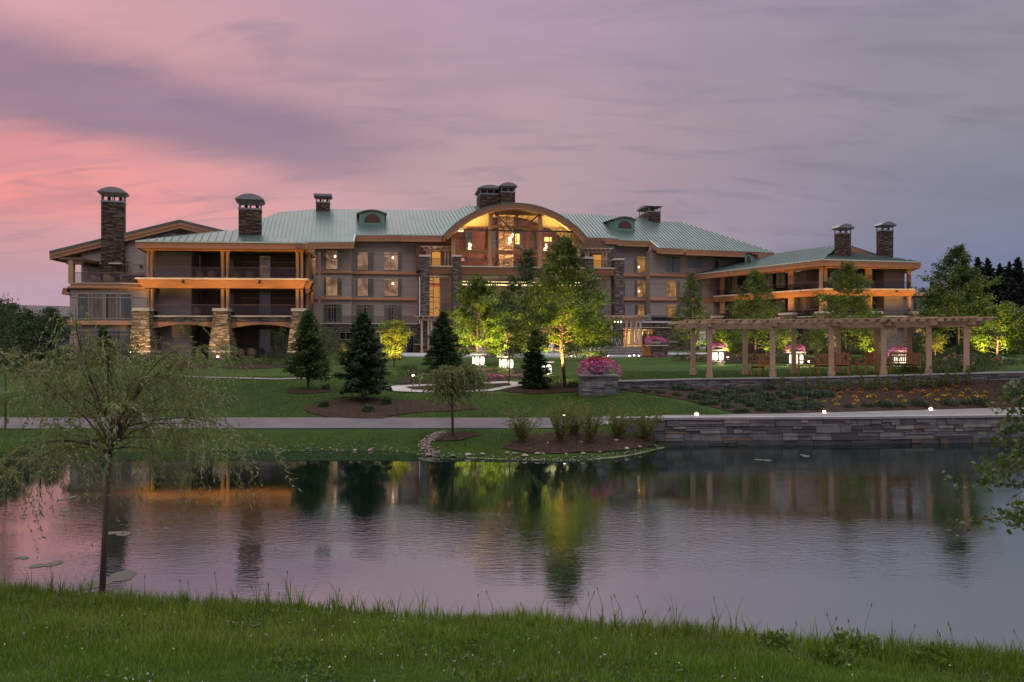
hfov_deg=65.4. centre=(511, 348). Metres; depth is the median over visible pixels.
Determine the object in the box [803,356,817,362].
border plant
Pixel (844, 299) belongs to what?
conical tree
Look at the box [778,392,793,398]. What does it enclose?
juniper
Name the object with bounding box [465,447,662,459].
algae fringe
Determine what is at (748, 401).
juniper
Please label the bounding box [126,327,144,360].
shrub
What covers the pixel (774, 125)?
sky
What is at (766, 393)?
juniper
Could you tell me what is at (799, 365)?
teak chair
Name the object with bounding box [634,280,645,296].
window
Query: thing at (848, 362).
teak chair
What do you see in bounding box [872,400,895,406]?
juniper
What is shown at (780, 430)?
retaining wall
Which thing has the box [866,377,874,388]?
phlox
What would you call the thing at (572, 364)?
ground
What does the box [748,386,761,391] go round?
juniper
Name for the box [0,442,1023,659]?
water
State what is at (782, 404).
juniper
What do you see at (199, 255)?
window
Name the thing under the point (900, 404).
juniper
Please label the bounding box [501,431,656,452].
mulch bed
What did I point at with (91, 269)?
window
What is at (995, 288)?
spruce
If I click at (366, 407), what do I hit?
shrub
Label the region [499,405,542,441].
twig shrub
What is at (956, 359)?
border plant
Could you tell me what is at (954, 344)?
spruce
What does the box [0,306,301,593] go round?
willow tree
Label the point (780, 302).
window
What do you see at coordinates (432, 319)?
pergola
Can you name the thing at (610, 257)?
window
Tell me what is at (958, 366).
border plant
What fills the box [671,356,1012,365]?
mulch bed
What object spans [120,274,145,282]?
hot tub
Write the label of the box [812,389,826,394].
juniper
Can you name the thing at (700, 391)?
juniper
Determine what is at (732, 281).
window
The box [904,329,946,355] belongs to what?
hedge shrub
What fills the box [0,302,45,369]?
thicket tree
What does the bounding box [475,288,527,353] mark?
lawn tree
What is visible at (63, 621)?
grass
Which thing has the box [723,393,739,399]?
juniper
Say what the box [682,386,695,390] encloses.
juniper
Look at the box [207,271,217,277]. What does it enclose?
wicker chair
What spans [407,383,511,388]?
mulch bed
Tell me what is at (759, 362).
teak chair
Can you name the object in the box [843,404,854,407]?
juniper
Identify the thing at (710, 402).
juniper
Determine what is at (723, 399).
juniper
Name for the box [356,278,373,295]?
window
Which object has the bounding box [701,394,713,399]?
juniper
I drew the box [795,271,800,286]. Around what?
window
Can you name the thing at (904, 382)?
phlox
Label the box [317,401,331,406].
shrub
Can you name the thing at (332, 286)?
window
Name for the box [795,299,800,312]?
window
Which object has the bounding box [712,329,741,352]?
garden tree
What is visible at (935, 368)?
border plant
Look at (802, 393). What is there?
juniper
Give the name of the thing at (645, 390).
juniper
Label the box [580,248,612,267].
pergola
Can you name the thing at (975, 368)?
border plant
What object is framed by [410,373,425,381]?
shrub
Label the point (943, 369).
border plant
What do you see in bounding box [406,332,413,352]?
door
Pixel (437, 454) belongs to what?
shore gravel
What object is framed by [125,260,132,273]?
door
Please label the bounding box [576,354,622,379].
flower bowl
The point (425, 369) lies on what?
shrub
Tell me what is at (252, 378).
garden path
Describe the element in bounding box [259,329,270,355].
window
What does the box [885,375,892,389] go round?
phlox
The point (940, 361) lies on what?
border plant
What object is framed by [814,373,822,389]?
phlox
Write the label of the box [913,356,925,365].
globe shrub
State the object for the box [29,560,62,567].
lily patch
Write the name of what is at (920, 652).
weed clump
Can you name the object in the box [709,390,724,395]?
juniper
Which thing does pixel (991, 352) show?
hedge shrub
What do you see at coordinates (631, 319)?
pergola
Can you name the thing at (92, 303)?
window
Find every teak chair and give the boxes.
[750,355,769,375]
[798,354,811,374]
[814,354,835,373]
[834,353,850,373]
[854,352,876,372]
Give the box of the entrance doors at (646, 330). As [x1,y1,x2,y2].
[624,328,653,344]
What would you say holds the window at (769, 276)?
in the hotel building
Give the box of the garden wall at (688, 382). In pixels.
[618,372,1023,389]
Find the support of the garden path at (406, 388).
on the ground at (572, 364)
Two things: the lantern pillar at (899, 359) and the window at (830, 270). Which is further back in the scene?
the window at (830, 270)
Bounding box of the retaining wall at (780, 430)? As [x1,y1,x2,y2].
[614,414,1023,445]
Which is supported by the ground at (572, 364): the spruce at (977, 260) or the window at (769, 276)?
the spruce at (977, 260)
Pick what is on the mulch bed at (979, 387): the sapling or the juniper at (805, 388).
the juniper at (805, 388)
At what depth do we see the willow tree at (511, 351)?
40.42 m
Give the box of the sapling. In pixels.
[0,293,23,429]
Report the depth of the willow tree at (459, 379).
28.60 m
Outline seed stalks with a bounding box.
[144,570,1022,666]
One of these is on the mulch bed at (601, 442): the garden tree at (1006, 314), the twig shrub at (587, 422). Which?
the twig shrub at (587, 422)
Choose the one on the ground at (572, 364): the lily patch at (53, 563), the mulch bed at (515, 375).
the mulch bed at (515, 375)
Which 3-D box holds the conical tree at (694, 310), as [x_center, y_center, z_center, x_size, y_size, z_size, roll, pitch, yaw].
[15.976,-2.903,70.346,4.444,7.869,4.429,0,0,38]
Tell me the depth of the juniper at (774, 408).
32.18 m
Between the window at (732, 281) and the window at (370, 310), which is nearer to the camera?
the window at (370, 310)
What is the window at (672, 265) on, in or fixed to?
in the hotel building
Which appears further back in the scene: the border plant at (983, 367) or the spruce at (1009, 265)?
the spruce at (1009, 265)
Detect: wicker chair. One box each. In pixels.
[90,275,100,282]
[103,274,113,282]
[193,307,201,314]
[195,271,204,277]
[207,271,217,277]
[231,271,240,277]
[238,348,245,357]
[244,271,254,277]
[246,348,256,357]
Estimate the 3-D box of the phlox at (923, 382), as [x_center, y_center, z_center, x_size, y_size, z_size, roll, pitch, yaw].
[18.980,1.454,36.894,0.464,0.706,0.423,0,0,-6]
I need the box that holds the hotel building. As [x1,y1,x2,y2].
[49,182,925,359]
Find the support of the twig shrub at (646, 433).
on the mulch bed at (601, 442)
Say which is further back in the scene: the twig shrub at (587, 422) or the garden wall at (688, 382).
the garden wall at (688, 382)
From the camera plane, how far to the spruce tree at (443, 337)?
49.66 m
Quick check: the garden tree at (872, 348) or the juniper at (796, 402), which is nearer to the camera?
the juniper at (796, 402)
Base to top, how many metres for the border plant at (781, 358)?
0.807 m
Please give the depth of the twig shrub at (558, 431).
27.88 m
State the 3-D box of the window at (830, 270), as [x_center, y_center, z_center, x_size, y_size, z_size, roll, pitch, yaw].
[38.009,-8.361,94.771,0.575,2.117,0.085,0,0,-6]
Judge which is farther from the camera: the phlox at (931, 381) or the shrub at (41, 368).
the shrub at (41, 368)
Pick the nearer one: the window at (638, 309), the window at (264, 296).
the window at (264, 296)
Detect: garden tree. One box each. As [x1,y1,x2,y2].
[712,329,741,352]
[775,317,804,354]
[798,329,827,356]
[856,329,889,354]
[897,243,1004,357]
[921,330,949,360]
[949,300,1023,359]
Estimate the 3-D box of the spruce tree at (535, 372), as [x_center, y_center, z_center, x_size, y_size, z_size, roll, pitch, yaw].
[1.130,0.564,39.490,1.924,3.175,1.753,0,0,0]
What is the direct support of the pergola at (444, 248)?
on the hotel building
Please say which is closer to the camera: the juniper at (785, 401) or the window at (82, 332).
the juniper at (785, 401)
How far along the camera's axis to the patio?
83.40 m
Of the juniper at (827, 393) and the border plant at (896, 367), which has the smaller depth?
the juniper at (827, 393)
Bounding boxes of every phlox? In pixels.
[778,373,786,389]
[789,378,795,388]
[803,376,809,387]
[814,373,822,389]
[823,378,830,388]
[834,378,842,390]
[845,378,853,389]
[857,372,866,389]
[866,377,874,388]
[873,371,882,388]
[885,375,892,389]
[895,370,903,388]
[900,374,908,389]
[909,373,918,387]
[917,372,926,386]
[925,373,934,386]
[935,373,943,385]
[943,368,952,384]
[953,372,960,384]
[963,365,973,383]
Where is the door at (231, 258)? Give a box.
[230,257,233,277]
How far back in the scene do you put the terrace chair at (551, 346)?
79.24 m
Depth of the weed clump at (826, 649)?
8.41 m
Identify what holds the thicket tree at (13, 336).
on the ground at (572, 364)
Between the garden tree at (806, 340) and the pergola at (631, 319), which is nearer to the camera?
the garden tree at (806, 340)
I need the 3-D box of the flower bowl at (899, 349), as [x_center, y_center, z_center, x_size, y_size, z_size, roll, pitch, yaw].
[22.048,0.140,45.547,1.155,0.755,1.052,0,0,28]
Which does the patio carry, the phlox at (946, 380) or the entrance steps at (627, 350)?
the entrance steps at (627, 350)
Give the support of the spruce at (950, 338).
on the ground at (572, 364)
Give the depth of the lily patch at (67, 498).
19.35 m
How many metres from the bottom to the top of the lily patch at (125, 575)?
0.004 m
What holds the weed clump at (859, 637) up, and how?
on the ground at (572, 364)
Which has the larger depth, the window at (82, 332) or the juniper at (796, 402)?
the window at (82, 332)
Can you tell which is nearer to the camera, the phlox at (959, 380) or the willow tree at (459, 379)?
the willow tree at (459, 379)
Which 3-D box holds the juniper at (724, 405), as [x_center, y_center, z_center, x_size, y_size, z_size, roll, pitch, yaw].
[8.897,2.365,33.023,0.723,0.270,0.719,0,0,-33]
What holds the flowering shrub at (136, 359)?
on the ground at (572, 364)
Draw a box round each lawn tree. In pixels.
[433,275,514,357]
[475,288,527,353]
[490,247,556,358]
[495,232,626,386]
[565,300,622,356]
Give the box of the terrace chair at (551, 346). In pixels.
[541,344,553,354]
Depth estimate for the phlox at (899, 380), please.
36.84 m
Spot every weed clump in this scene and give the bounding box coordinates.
[752,628,800,654]
[807,637,853,667]
[833,626,885,658]
[905,641,959,670]
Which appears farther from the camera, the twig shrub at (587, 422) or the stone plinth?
the stone plinth
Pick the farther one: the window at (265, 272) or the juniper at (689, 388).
the window at (265, 272)
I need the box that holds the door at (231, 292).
[230,291,233,308]
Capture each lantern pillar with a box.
[470,354,486,368]
[497,356,514,373]
[542,361,553,376]
[712,350,725,364]
[787,352,805,365]
[893,355,905,366]
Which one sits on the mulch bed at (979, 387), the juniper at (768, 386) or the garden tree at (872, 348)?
the juniper at (768, 386)
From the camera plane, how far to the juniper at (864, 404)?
33.82 m
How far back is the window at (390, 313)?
99.49 m
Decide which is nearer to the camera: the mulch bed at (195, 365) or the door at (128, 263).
the mulch bed at (195, 365)
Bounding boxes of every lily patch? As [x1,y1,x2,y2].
[12,556,28,558]
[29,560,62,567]
[58,496,76,500]
[83,570,136,589]
[108,531,130,535]
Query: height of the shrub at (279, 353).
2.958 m
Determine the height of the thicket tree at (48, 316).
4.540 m
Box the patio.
[398,353,706,355]
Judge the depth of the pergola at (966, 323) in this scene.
39.96 m
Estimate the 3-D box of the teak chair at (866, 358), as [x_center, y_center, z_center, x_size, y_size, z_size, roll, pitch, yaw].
[18.004,0.735,40.596,0.689,1.064,0.896,0,0,-10]
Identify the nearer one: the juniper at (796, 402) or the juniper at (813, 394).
the juniper at (796, 402)
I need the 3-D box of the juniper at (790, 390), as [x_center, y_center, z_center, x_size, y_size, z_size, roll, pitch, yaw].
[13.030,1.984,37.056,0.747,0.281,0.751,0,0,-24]
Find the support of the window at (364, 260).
in the hotel building
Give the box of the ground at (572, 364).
[0,348,1023,681]
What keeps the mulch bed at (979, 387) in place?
on the ground at (572, 364)
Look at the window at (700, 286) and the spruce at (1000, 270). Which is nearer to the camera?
the window at (700, 286)
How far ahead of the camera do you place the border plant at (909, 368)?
40.30 m
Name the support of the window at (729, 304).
in the hotel building
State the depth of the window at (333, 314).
97.38 m
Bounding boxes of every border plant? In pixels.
[679,351,690,358]
[696,354,706,360]
[724,354,737,359]
[748,353,761,361]
[775,354,786,361]
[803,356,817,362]
[891,362,906,370]
[901,366,918,371]
[928,361,943,372]
[935,358,954,364]
[938,364,959,372]
[941,353,962,364]
[946,362,964,372]
[964,364,983,372]
[973,365,992,370]
[980,365,999,369]
[988,356,1001,363]
[988,359,1007,368]
[997,358,1020,364]
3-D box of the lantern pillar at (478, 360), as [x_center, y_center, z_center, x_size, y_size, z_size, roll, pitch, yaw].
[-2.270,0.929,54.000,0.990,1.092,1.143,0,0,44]
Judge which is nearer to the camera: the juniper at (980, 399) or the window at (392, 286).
the juniper at (980, 399)
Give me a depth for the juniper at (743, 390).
37.16 m
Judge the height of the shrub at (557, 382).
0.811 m
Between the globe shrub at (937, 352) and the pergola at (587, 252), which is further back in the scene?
the pergola at (587, 252)
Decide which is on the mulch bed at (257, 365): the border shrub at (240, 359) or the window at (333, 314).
the border shrub at (240, 359)
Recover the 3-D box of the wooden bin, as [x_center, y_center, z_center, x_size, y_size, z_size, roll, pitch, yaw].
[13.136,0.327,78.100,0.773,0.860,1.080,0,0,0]
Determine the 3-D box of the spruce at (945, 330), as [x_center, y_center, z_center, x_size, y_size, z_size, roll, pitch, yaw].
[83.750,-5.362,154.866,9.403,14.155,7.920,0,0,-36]
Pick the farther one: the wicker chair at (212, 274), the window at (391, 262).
the window at (391, 262)
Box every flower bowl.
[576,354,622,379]
[645,335,666,345]
[712,340,726,352]
[786,343,804,352]
[887,345,906,355]
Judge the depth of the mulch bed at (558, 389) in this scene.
38.99 m
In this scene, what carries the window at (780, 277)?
in the hotel building
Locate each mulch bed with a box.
[176,363,215,368]
[218,362,294,368]
[284,389,330,392]
[303,398,478,418]
[392,368,523,383]
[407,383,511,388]
[427,432,480,440]
[501,382,577,392]
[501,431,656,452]
[624,380,1023,413]
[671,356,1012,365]
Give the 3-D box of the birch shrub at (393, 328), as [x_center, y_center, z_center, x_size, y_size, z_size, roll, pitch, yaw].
[-8.290,-0.414,55.983,2.547,3.626,2.684,0,0,-31]
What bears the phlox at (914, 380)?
on the mulch bed at (979, 387)
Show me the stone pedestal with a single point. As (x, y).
(596, 384)
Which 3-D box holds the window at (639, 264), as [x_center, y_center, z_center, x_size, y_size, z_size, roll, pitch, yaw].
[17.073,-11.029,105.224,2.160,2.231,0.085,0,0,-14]
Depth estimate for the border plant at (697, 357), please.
64.08 m
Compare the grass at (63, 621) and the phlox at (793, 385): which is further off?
the phlox at (793, 385)
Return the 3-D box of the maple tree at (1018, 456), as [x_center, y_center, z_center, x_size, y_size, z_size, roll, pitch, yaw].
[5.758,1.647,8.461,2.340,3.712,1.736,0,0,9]
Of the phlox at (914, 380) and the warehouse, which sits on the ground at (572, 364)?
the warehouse
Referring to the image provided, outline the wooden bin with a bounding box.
[641,347,650,355]
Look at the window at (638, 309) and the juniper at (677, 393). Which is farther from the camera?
the window at (638, 309)
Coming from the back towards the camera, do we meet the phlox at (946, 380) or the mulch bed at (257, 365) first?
the mulch bed at (257, 365)
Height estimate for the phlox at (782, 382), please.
0.931 m
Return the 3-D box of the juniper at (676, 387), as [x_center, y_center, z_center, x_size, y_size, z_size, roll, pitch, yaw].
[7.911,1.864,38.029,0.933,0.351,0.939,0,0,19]
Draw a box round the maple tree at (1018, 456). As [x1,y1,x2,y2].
[926,358,1023,536]
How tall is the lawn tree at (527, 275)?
7.671 m
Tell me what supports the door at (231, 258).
in the hotel building
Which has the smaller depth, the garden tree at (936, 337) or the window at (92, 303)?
the garden tree at (936, 337)
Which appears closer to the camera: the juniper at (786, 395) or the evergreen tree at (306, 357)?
the juniper at (786, 395)
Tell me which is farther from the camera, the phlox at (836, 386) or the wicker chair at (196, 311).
the wicker chair at (196, 311)
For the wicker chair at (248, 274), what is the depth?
72.38 m
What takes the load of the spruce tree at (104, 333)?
on the ground at (572, 364)
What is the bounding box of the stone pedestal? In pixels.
[578,374,618,396]
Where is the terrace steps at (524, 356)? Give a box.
[387,355,669,357]
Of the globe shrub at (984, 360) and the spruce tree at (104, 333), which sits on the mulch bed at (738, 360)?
the globe shrub at (984, 360)
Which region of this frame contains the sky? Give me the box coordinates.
[0,0,1023,347]
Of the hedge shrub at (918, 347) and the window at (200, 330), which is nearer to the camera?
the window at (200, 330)
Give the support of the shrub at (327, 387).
on the ground at (572, 364)
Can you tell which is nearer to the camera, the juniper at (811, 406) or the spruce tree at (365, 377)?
the juniper at (811, 406)
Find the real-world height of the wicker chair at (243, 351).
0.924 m
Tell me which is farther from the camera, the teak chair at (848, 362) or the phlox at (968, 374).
the teak chair at (848, 362)
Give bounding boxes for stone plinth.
[646,345,668,356]
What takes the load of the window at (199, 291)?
in the hotel building
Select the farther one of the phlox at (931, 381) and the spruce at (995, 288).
the spruce at (995, 288)
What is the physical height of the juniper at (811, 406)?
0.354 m
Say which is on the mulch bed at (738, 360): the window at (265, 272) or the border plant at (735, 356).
the border plant at (735, 356)
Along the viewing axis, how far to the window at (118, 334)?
70.12 m
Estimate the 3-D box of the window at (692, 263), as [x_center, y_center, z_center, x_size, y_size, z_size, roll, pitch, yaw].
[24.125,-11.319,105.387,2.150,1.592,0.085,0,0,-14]
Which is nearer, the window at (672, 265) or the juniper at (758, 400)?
the juniper at (758, 400)
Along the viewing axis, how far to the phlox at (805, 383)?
37.36 m
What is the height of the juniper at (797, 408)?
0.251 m
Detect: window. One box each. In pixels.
[77,293,103,318]
[77,330,99,355]
[89,260,99,277]
[105,293,131,318]
[108,330,130,355]
[199,255,200,271]
[199,291,200,314]
[199,329,201,355]
[259,255,270,277]
[259,291,270,314]
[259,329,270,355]
[323,250,341,269]
[323,277,341,295]
[323,304,341,322]
[339,332,351,339]
[356,252,373,269]
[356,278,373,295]
[356,304,373,321]
[384,252,401,269]
[384,278,401,295]
[384,304,401,321]
[609,256,619,263]
[634,256,645,272]
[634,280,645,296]
[634,305,645,314]
[666,256,680,272]
[666,280,680,296]
[666,304,680,317]
[687,256,701,268]
[687,280,701,296]
[728,276,737,291]
[728,302,737,314]
[763,273,772,288]
[776,272,784,287]
[776,300,784,312]
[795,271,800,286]
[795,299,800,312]
[829,269,833,286]
[913,300,922,309]
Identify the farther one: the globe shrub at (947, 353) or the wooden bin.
the wooden bin
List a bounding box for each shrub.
[10,365,63,376]
[111,356,130,364]
[125,354,143,363]
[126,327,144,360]
[236,357,248,363]
[249,358,261,363]
[258,355,267,362]
[266,325,291,362]
[271,358,284,364]
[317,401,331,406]
[319,320,343,361]
[321,384,330,389]
[333,342,351,361]
[360,403,374,411]
[375,316,415,366]
[379,396,391,404]
[394,363,422,374]
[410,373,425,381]
[418,368,435,376]
[490,366,511,375]
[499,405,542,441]
[513,361,521,372]
[540,399,578,441]
[547,373,562,386]
[554,397,591,434]
[567,381,578,386]
[572,402,606,441]
[597,402,638,438]
[625,406,666,440]
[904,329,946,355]
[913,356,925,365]
[932,349,942,358]
[941,348,955,358]
[954,334,1013,357]
[972,352,993,365]
[981,318,1023,356]
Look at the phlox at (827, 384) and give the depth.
37.67 m
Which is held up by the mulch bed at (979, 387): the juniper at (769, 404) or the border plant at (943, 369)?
the juniper at (769, 404)
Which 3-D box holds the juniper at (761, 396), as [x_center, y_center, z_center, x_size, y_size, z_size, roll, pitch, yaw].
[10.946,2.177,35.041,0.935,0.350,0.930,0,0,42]
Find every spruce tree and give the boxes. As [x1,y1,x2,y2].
[86,325,117,364]
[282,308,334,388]
[331,312,392,398]
[420,310,465,372]
[517,328,553,388]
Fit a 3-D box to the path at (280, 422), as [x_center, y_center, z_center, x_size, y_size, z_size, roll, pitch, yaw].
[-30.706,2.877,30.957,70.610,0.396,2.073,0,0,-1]
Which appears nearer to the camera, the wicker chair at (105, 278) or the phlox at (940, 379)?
the phlox at (940, 379)
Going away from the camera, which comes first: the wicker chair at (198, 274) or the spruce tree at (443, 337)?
the spruce tree at (443, 337)
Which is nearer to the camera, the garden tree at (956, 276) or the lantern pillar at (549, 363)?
the lantern pillar at (549, 363)
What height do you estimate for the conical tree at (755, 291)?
7.002 m
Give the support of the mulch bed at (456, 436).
on the ground at (572, 364)
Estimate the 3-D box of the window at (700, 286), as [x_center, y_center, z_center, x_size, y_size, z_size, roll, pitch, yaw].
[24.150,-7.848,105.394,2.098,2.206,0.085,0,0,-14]
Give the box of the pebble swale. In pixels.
[418,430,450,455]
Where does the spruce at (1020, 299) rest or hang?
on the ground at (572, 364)
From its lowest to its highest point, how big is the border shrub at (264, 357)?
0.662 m
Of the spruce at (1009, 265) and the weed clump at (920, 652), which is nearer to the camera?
the weed clump at (920, 652)
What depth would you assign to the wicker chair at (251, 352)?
72.43 m
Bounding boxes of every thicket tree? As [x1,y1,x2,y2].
[0,300,28,368]
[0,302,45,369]
[4,310,48,361]
[29,306,80,362]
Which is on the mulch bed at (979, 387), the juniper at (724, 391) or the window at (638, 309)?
the juniper at (724, 391)
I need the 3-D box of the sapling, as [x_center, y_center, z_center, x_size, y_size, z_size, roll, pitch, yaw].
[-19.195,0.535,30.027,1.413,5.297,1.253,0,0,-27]
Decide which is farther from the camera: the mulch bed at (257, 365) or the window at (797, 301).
the window at (797, 301)
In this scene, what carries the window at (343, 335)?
in the hotel building
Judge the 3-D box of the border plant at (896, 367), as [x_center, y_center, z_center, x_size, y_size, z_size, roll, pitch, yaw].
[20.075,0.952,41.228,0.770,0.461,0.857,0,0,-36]
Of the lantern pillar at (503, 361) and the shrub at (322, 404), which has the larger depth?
the lantern pillar at (503, 361)
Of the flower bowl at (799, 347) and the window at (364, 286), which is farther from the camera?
the window at (364, 286)
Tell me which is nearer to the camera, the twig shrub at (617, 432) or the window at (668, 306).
the twig shrub at (617, 432)
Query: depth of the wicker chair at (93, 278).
70.71 m
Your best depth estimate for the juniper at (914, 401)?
34.31 m
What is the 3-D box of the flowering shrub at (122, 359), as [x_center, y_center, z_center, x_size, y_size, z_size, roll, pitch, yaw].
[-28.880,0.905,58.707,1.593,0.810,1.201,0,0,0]
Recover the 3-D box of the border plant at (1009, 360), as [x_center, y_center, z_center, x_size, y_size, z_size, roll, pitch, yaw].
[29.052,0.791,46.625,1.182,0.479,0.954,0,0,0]
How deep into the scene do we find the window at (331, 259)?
97.38 m
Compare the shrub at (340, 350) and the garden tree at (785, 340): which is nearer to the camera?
the shrub at (340, 350)
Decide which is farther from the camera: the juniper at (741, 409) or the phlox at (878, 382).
the phlox at (878, 382)
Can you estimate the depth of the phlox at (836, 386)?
37.19 m
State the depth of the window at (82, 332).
69.93 m
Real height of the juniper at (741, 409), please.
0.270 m
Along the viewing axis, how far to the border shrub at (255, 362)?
59.19 m
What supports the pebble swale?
on the ground at (572, 364)
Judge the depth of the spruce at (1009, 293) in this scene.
129.75 m
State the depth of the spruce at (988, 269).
144.62 m
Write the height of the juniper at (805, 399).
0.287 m
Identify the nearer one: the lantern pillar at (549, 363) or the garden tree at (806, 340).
the lantern pillar at (549, 363)
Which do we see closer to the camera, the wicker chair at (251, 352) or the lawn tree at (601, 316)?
the lawn tree at (601, 316)
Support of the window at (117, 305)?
in the hotel building
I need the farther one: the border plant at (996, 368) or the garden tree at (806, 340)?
the garden tree at (806, 340)
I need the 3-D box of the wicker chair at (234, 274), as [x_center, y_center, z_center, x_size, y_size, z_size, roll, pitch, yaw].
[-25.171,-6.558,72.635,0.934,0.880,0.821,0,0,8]
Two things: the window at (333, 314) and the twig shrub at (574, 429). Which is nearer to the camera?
the twig shrub at (574, 429)
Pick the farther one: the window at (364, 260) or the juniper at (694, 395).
the window at (364, 260)
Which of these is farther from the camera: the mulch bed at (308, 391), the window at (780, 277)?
the window at (780, 277)
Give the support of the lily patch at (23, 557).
on the water
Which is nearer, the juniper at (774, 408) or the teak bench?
the juniper at (774, 408)
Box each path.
[0,416,617,428]
[181,375,330,378]
[387,381,520,391]
[605,407,1023,423]
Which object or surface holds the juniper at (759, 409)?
on the mulch bed at (979, 387)
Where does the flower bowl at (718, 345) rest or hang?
on the lantern pillar at (717, 357)
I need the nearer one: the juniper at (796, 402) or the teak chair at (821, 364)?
the juniper at (796, 402)
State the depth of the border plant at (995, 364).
41.08 m
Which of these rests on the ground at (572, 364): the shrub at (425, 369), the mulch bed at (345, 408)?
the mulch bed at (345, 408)
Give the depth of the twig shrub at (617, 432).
28.72 m
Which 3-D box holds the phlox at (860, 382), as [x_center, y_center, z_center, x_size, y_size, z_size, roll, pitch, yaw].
[16.275,1.486,37.061,0.423,0.944,0.464,0,0,-9]
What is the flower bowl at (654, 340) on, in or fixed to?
on the stone plinth
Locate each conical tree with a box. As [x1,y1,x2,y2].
[665,271,715,357]
[720,268,790,362]
[806,261,902,361]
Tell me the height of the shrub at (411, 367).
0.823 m
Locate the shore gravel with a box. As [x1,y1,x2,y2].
[184,439,663,460]
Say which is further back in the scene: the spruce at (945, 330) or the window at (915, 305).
the spruce at (945, 330)
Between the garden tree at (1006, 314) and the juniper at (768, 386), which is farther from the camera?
the garden tree at (1006, 314)
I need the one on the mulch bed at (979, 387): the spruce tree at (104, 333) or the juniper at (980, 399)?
the juniper at (980, 399)
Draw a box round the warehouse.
[0,305,69,351]
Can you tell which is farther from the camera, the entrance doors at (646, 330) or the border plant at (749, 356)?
the entrance doors at (646, 330)
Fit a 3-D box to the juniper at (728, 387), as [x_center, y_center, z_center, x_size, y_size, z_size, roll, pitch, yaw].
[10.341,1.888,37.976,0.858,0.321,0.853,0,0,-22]
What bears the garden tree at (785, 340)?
on the ground at (572, 364)
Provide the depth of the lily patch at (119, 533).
15.70 m
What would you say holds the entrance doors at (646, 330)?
in the hotel building
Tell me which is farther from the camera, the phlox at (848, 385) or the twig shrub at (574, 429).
the phlox at (848, 385)
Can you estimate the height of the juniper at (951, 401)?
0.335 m
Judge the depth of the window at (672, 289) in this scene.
104.67 m
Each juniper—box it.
[641,388,652,391]
[653,389,664,393]
[670,384,686,389]
[671,392,683,395]
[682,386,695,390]
[687,392,706,399]
[695,388,710,393]
[697,398,713,404]
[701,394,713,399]
[703,399,720,404]
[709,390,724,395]
[715,396,730,401]
[720,388,735,394]
[720,403,734,407]
[722,385,736,389]
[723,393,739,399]
[732,397,747,402]
[733,407,750,412]
[735,387,748,392]
[742,400,757,406]
[743,402,756,405]
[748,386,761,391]
[749,398,766,402]
[752,394,771,400]
[753,406,767,410]
[757,391,776,396]
[759,383,778,389]
[759,402,772,407]
[767,405,787,411]
[772,402,786,407]
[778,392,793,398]
[778,400,794,404]
[786,388,797,392]
[787,401,799,405]
[787,405,802,409]
[794,387,812,390]
[794,390,808,396]
[800,398,816,401]
[801,402,820,409]
[807,391,824,397]
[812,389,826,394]
[819,390,836,396]
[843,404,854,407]
[859,402,874,406]
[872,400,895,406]
[893,403,906,406]
[907,398,928,405]
[940,398,958,404]
[960,398,973,403]
[970,397,990,403]
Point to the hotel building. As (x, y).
(337, 270)
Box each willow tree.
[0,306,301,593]
[410,363,495,435]
[501,342,524,385]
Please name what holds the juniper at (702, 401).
on the mulch bed at (979, 387)
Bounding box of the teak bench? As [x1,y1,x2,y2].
[886,353,920,372]
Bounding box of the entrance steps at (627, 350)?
[596,346,642,353]
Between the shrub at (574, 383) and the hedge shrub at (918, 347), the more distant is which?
the hedge shrub at (918, 347)
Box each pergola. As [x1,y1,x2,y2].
[415,316,437,352]
[420,246,450,265]
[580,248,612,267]
[603,315,647,344]
[668,316,996,377]
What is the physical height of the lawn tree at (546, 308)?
7.901 m
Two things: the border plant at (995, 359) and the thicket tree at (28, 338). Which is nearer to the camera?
the border plant at (995, 359)
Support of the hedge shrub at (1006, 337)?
on the ground at (572, 364)
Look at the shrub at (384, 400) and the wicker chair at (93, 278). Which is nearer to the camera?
the shrub at (384, 400)
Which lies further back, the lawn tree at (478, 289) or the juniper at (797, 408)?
the lawn tree at (478, 289)
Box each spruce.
[934,289,954,350]
[937,264,968,349]
[946,257,988,340]
[946,279,978,351]
[978,273,1004,349]
[982,257,995,290]
[985,262,1008,302]
[1000,278,1019,326]
[1001,282,1023,351]
[1002,256,1023,298]
[1004,261,1012,290]
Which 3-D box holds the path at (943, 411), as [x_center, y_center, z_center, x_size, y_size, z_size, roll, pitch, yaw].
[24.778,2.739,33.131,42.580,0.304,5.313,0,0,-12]
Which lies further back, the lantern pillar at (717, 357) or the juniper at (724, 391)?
the lantern pillar at (717, 357)
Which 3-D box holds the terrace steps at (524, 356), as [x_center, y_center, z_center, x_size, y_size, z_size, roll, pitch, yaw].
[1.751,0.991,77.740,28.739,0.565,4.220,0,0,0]
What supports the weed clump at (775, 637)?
on the ground at (572, 364)
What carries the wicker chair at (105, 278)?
on the hotel building

